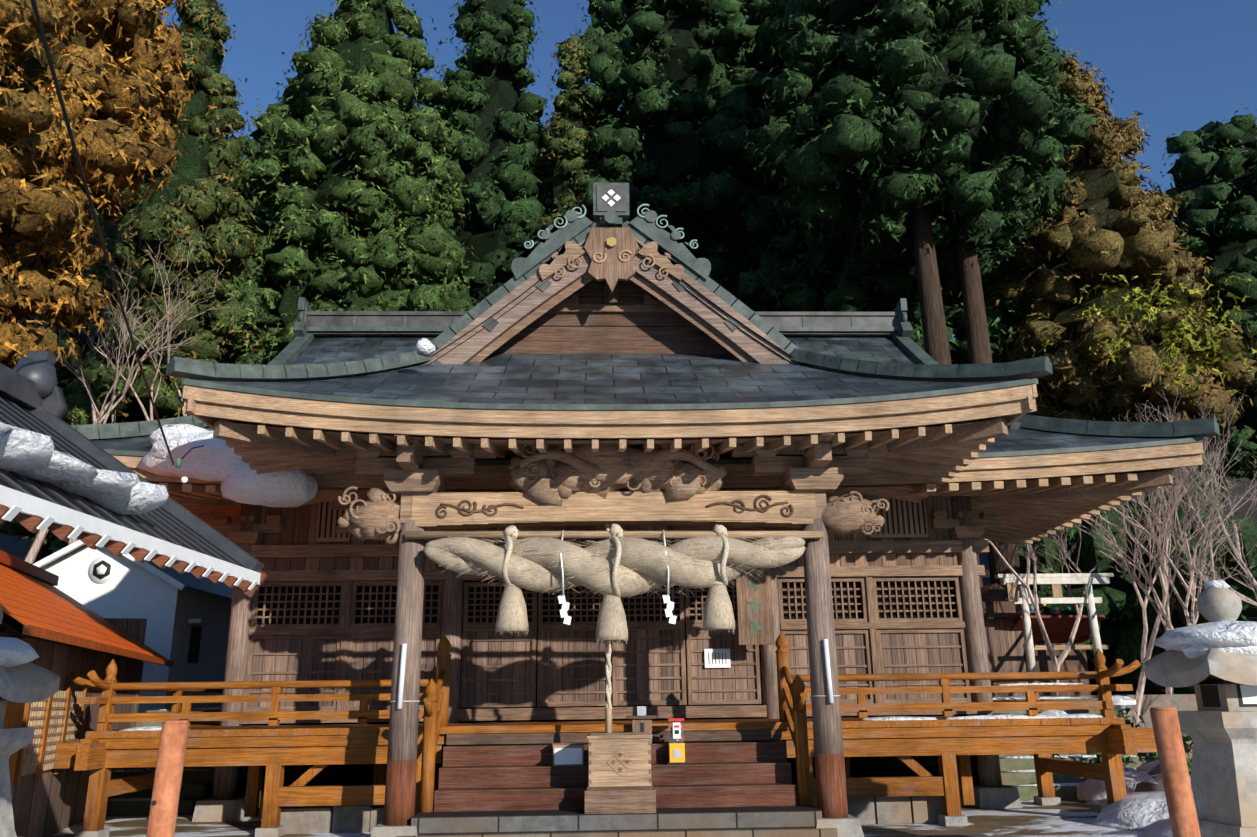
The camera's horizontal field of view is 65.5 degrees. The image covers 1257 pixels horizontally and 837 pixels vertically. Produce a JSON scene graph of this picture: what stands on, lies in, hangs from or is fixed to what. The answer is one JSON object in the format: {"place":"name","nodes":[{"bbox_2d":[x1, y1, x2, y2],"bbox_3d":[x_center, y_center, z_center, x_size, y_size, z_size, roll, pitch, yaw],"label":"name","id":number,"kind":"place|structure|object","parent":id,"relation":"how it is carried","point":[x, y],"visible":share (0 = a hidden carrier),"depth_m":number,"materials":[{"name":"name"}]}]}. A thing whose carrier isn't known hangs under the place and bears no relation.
{"place":"outdoors","nodes":[
{"label":"outdoors","id":0,"kind":"place"},
{"bbox_2d":[192,429,1021,836],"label":"shrine hall","id":1,"kind":"structure","parent":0,"point":[360,587],"depth_m":15.74,"materials":[{"name":"brown wood"}]},
{"bbox_2d":[53,632,1156,836],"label":"wooden veranda","id":2,"kind":"object","parent":1,"relation":"attached to","point":[734,782],"visible":0.85,"depth_m":13.25,"materials":[{"name":"brown wood"}]},
{"bbox_2d":[423,524,805,645],"bbox_3d":[-0.153,2.067,12.316,4.882,1.537,0.786,0,-16,-2],"label":"shimenawa rope","id":3,"kind":"object","parent":1,"relation":"attached to","point":[615,567],"visible":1,"depth_m":12.17,"materials":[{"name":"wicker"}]},
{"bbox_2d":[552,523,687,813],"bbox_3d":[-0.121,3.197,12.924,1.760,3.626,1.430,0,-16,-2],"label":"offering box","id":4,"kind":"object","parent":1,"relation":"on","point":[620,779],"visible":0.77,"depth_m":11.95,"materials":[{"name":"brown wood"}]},
{"bbox_2d":[70,182,1219,545],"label":"shrine roof","id":5,"kind":"structure","parent":1,"relation":"on","point":[610,322],"depth_m":14.53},
{"bbox_2d":[151,417,1172,544],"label":"roof eaves","id":6,"kind":"object","parent":5,"relation":"attached to","point":[1029,511],"visible":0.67,"depth_m":13.91,"materials":[{"name":"brown wood"}]},
{"bbox_2d":[0,477,1256,836],"bbox_3d":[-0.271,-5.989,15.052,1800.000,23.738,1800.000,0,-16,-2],"label":"ground","id":7,"kind":"structure","parent":0,"point":[1066,817],"depth_m":13.87,"materials":[{"name":"white snow"}]},
{"bbox_2d":[0,607,59,836],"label":"stone lantern","id":8,"kind":"object","parent":7,"relation":"on","point":[23,679],"visible":1,"depth_m":8.92,"materials":[{"name":"grey stone"}]},
{"bbox_2d":[146,720,189,836],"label":"orange pole","id":9,"kind":"object","parent":7,"relation":"on","point":[167,780],"visible":1,"depth_m":4.43,"materials":[{"name":"paint"}]},
{"bbox_2d":[0,540,386,836],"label":"side building","id":10,"kind":"structure","parent":7,"relation":"on","point":[80,608],"depth_m":16.97,"materials":[{"name":"white paint"}]},
{"bbox_2d":[0,351,267,597],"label":"tiled roof","id":11,"kind":"structure","parent":10,"relation":"on","point":[61,479],"depth_m":5.44,"materials":[{"name":"tile"}]},
{"bbox_2d":[31,0,1190,836],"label":"snow","id":12,"kind":"structure","parent":7,"relation":"on","point":[183,452],"depth_m":13.64,"materials":[{"name":"white snow"}]},
{"bbox_2d":[0,0,1256,618],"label":"conifer trees","id":13,"kind":"object","parent":7,"relation":"on","point":[962,172],"visible":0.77,"depth_m":31.35,"materials":[{"name":"green plant"}]},
{"bbox_2d":[18,230,1256,727],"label":"bare trees","id":14,"kind":"object","parent":7,"relation":"on","point":[1164,570],"visible":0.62,"depth_m":21.24,"materials":[{"name":"brown plant"}]},
{"bbox_2d":[106,573,1197,814],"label":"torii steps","id":15,"kind":"structure","parent":7,"relation":"on","point":[1014,641],"depth_m":22.20,"materials":[{"name":"stone"}]},
{"bbox_2d":[115,271,1256,775],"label":"broadleaf trees","id":16,"kind":"object","parent":7,"relation":"on","point":[1119,607],"visible":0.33,"depth_m":26.67,"materials":[{"name":"green plant"}]},
{"bbox_2d":[1149,707,1201,836],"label":"orange pole","id":17,"kind":"object","parent":7,"relation":"on","point":[1175,775],"visible":1,"depth_m":4.58,"materials":[{"name":"painted wood"}]},
{"bbox_2d":[1143,580,1256,836],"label":"stone lantern","id":18,"kind":"object","parent":7,"relation":"on","point":[1213,662],"visible":1,"depth_m":8.99,"materials":[{"name":"grey stone"}]},
{"bbox_2d":[115,0,1256,339],"label":"sky","id":19,"kind":"structure","parent":0,"point":[1187,65],"materials":[{"name":"blue"}]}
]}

